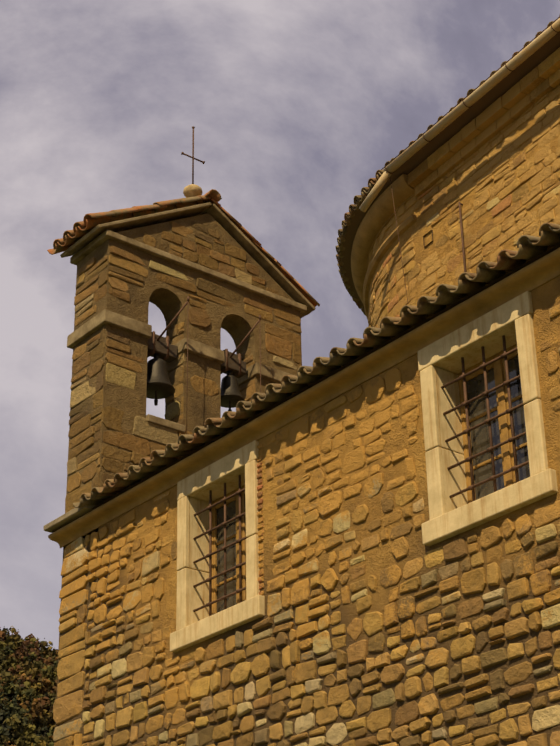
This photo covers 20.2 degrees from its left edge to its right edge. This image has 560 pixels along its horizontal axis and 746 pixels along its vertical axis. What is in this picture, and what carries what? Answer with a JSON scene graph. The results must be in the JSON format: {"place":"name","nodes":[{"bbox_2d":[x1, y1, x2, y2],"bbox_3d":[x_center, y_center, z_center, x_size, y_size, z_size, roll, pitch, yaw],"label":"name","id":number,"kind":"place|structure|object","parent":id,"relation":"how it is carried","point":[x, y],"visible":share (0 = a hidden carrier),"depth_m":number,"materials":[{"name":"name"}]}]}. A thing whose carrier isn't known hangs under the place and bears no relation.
{"place":"outdoors","nodes":[
{"label":"outdoors","id":0,"kind":"place"},
{"bbox_2d":[0,661,55,744],"bbox_3d":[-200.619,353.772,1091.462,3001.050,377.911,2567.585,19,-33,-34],"label":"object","id":1,"kind":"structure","parent":0,"point":[35,719],"depth_m":944.49,"materials":[{"name":"green plant"}]},
{"bbox_2d":[0,626,57,745],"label":"hill tree crowns","id":2,"kind":"object","parent":1,"relation":"on","point":[34,673],"visible":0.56,"depth_m":957.49,"materials":[{"name":"green plant"}]},
{"bbox_2d":[0,0,559,649],"label":"sky","id":3,"kind":"structure","parent":0,"point":[292,106],"materials":[{"name":"grey"}]},
{"label":"ground","id":4,"kind":"structure","parent":0,"visible":0},
{"bbox_2d":[53,246,559,745],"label":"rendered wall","id":5,"kind":"structure","parent":4,"relation":"on","point":[398,436],"depth_m":11.93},
{"bbox_2d":[170,440,264,652],"bbox_3d":[-0.450,1.511,13.476,0.325,1.571,1.251,19,-33,-34],"label":"window surround","id":6,"kind":"object","parent":5,"relation":"attached to","point":[196,627],"visible":0.75,"depth_m":13.57,"materials":[{"name":"beige stone"}]},
{"bbox_2d":[193,475,246,615],"bbox_3d":[-0.479,1.505,13.455,0.046,1.260,0.890,19,-33,-34],"label":"window grille","id":7,"kind":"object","parent":6,"relation":"attached to","point":[224,547],"depth_m":13.46,"materials":[{"name":"brown metal"}]},
{"bbox_2d":[212,485,245,614],"bbox_3d":[-0.334,1.556,13.560,0.060,1.220,0.850,19,-33,-34],"label":"window frame","id":8,"kind":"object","parent":6,"relation":"in","point":[215,543],"depth_m":13.70,"materials":[{"name":"brown wood"}]},
{"bbox_2d":[217,500,235,612],"bbox_3d":[-0.329,1.558,13.564,0.004,1.150,0.780,19,-33,-34],"label":"window glass","id":9,"kind":"object","parent":8,"relation":"in","point":[231,550],"depth_m":13.74,"materials":[{"name":"black glass"}]},
{"bbox_2d":[52,244,559,531],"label":"roof deck","id":10,"kind":"structure","parent":5,"relation":"on","point":[363,356],"depth_m":12.54,"materials":[{"name":"brown"}]},
{"bbox_2d":[43,505,96,532],"bbox_3d":[-1.877,1.484,15.463,0.602,0.066,0.775,19,-33,-34],"label":"stone ledge","id":11,"kind":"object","parent":10,"relation":"on","point":[64,518],"depth_m":15.28,"materials":[{"name":"grey stone"}]},
{"bbox_2d":[63,213,301,555],"bbox_3d":[-0.960,0.181,16.973,2.620,4.200,0.630,19,-33,-34],"label":"bell gable","id":12,"kind":"object","parent":10,"relation":"on","point":[236,322],"visible":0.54,"depth_m":16.81,"materials":[{"name":"brown stone"}]},
{"bbox_2d":[146,354,174,405],"bbox_3d":[-1.296,0.068,16.473,0.400,0.598,0.400,19,-33,-34],"label":"bronze bell","id":13,"kind":"object","parent":12,"relation":"attached to","point":[159,385],"visible":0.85,"depth_m":16.39,"materials":[{"name":"grey metal"}]},
{"bbox_2d":[147,334,177,362],"bbox_3d":[-1.304,-0.287,16.655,0.444,0.224,0.147,19,-33,-34],"label":"bell yoke","id":14,"kind":"object","parent":12,"relation":"attached to","point":[161,346],"visible":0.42,"depth_m":16.62,"materials":[{"name":"brown wood"}]},
{"bbox_2d":[147,296,189,433],"bbox_3d":[-1.282,0.096,16.373,0.609,1.818,0.510,3,-27,-9],"label":"bell mounting hardware","id":15,"kind":"object","parent":12,"relation":"attached to","point":[152,352],"visible":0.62,"depth_m":16.59,"materials":[{"name":"metal"}]},
{"bbox_2d":[65,221,301,512],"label":"bell tower stones","id":16,"kind":"object","parent":12,"relation":"attached to","point":[278,343],"visible":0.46,"depth_m":16.54,"materials":[{"name":"brown stone"}]},
{"bbox_2d":[47,189,319,314],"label":"roof tiles","id":17,"kind":"object","parent":12,"relation":"on","point":[84,227],"visible":0.25,"depth_m":17.20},
{"bbox_2d":[60,202,315,432],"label":"stone moldings","id":18,"kind":"structure","parent":12,"relation":"attached to","point":[89,242],"depth_m":17.02,"materials":[{"name":"beige stone"}]},
{"bbox_2d":[183,184,202,197],"bbox_3d":[-1.006,-2.013,18.096,0.225,0.330,0.225,19,-33,-34],"label":"stone ball","id":19,"kind":"object","parent":12,"relation":"on","point":[192,190],"visible":0.42,"depth_m":18.06,"materials":[{"name":"beige stone"}]},
{"bbox_2d":[181,126,204,183],"bbox_3d":[-1.016,-2.515,18.352,0.316,0.878,0.040,19,-33,-34],"label":"cross","id":20,"kind":"object","parent":19,"relation":"on","point":[192,156],"visible":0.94,"depth_m":18.35,"materials":[{"name":"grey metal"}]},
{"bbox_2d":[221,370,244,410],"bbox_3d":[-0.546,0.217,17.075,0.330,0.534,0.330,19,-33,-34],"label":"bronze bell","id":21,"kind":"object","parent":12,"relation":"attached to","point":[231,397],"visible":0.92,"depth_m":17.01,"materials":[{"name":"grey metal"}]},
{"bbox_2d":[221,350,245,377],"bbox_3d":[-0.552,-0.110,17.240,0.365,0.225,0.143,19,-33,-34],"label":"bell yoke","id":22,"kind":"object","parent":12,"relation":"attached to","point":[233,363],"visible":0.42,"depth_m":17.20,"materials":[{"name":"brown wood"}]},
{"bbox_2d":[221,315,260,392],"bbox_3d":[-0.518,0.303,16.915,0.560,1.914,0.492,5,-28,-13],"label":"bell mounting hardware","id":23,"kind":"object","parent":12,"relation":"attached to","point":[225,369],"visible":0.48,"depth_m":17.18,"materials":[{"name":"metal"}]},
{"bbox_2d":[48,247,559,547],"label":"eave cornice","id":24,"kind":"structure","parent":10,"relation":"attached to","point":[545,269],"depth_m":12.68,"materials":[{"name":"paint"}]},
{"bbox_2d":[73,222,559,507],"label":"roof tiles","id":25,"kind":"object","parent":10,"relation":"on","point":[528,246],"visible":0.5,"depth_m":12.52,"materials":[{"name":"ceramic"}]},
{"bbox_2d":[367,84,559,327],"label":"apse wall","id":26,"kind":"structure","parent":10,"relation":"on","point":[440,228],"depth_m":19.11,"materials":[{"name":"brown stone"}]},
{"bbox_2d":[351,174,416,319],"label":"apse cornices","id":27,"kind":"object","parent":26,"relation":"attached to","point":[380,214],"visible":0.5,"depth_m":20.77,"materials":[{"name":"beige stone"}]},
{"bbox_2d":[423,230,433,246],"bbox_3d":[1.957,-1.648,19.643,0.290,0.160,0.211,19,-33,-34],"label":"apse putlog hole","id":28,"kind":"object","parent":26,"relation":"in","point":[424,240],"visible":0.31,"depth_m":19.59,"materials":[{"name":"brown stone"}]},
{"bbox_2d":[342,33,559,308],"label":"eave","id":29,"kind":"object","parent":26,"relation":"on","point":[496,92],"depth_m":19.30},
{"bbox_2d":[336,15,559,315],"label":"roof tiles","id":30,"kind":"object","parent":29,"relation":"on","point":[353,208],"visible":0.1,"depth_m":20.97,"materials":[{"name":"brown tile"}]},
{"bbox_2d":[359,18,559,211],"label":"gutter","id":31,"kind":"object","parent":29,"relation":"attached to","point":[512,64],"visible":0.9,"depth_m":18.75,"materials":[{"name":"beige metal"}]},
{"bbox_2d":[381,16,559,301],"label":"metal rods","id":32,"kind":"object","parent":26,"relation":"attached to","point":[462,239],"visible":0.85,"depth_m":18.85,"materials":[{"name":"brown metal"}]},
{"bbox_2d":[408,47,559,196],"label":"cornice","id":33,"kind":"structure","parent":26,"relation":"attached to","point":[521,96],"depth_m":18.82,"materials":[{"name":"stone"}]},
{"bbox_2d":[417,291,557,545],"bbox_3d":[1.524,0.356,11.300,0.324,1.570,1.253,19,-33,-34],"label":"window surround","id":34,"kind":"object","parent":5,"relation":"attached to","point":[449,517],"visible":0.71,"depth_m":11.36,"materials":[{"name":"beige stone"}]},
{"bbox_2d":[441,335,528,500],"bbox_3d":[1.496,0.349,11.277,0.046,1.260,0.890,19,-33,-34],"label":"window grille","id":35,"kind":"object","parent":34,"relation":"attached to","point":[510,410],"depth_m":11.28,"materials":[{"name":"brown metal"}]},
{"bbox_2d":[458,343,526,502],"bbox_3d":[1.642,0.400,11.382,0.060,1.220,0.850,19,-33,-34],"label":"window frame","id":36,"kind":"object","parent":5,"relation":"in","point":[506,454],"depth_m":11.50,"materials":[{"name":"brown wood"}]},
{"bbox_2d":[466,355,529,499],"bbox_3d":[1.647,0.401,11.386,0.004,1.150,0.780,19,-33,-34],"label":"window glass","id":37,"kind":"object","parent":36,"relation":"in","point":[480,441],"depth_m":11.48,"materials":[{"name":"glass"}]}
]}

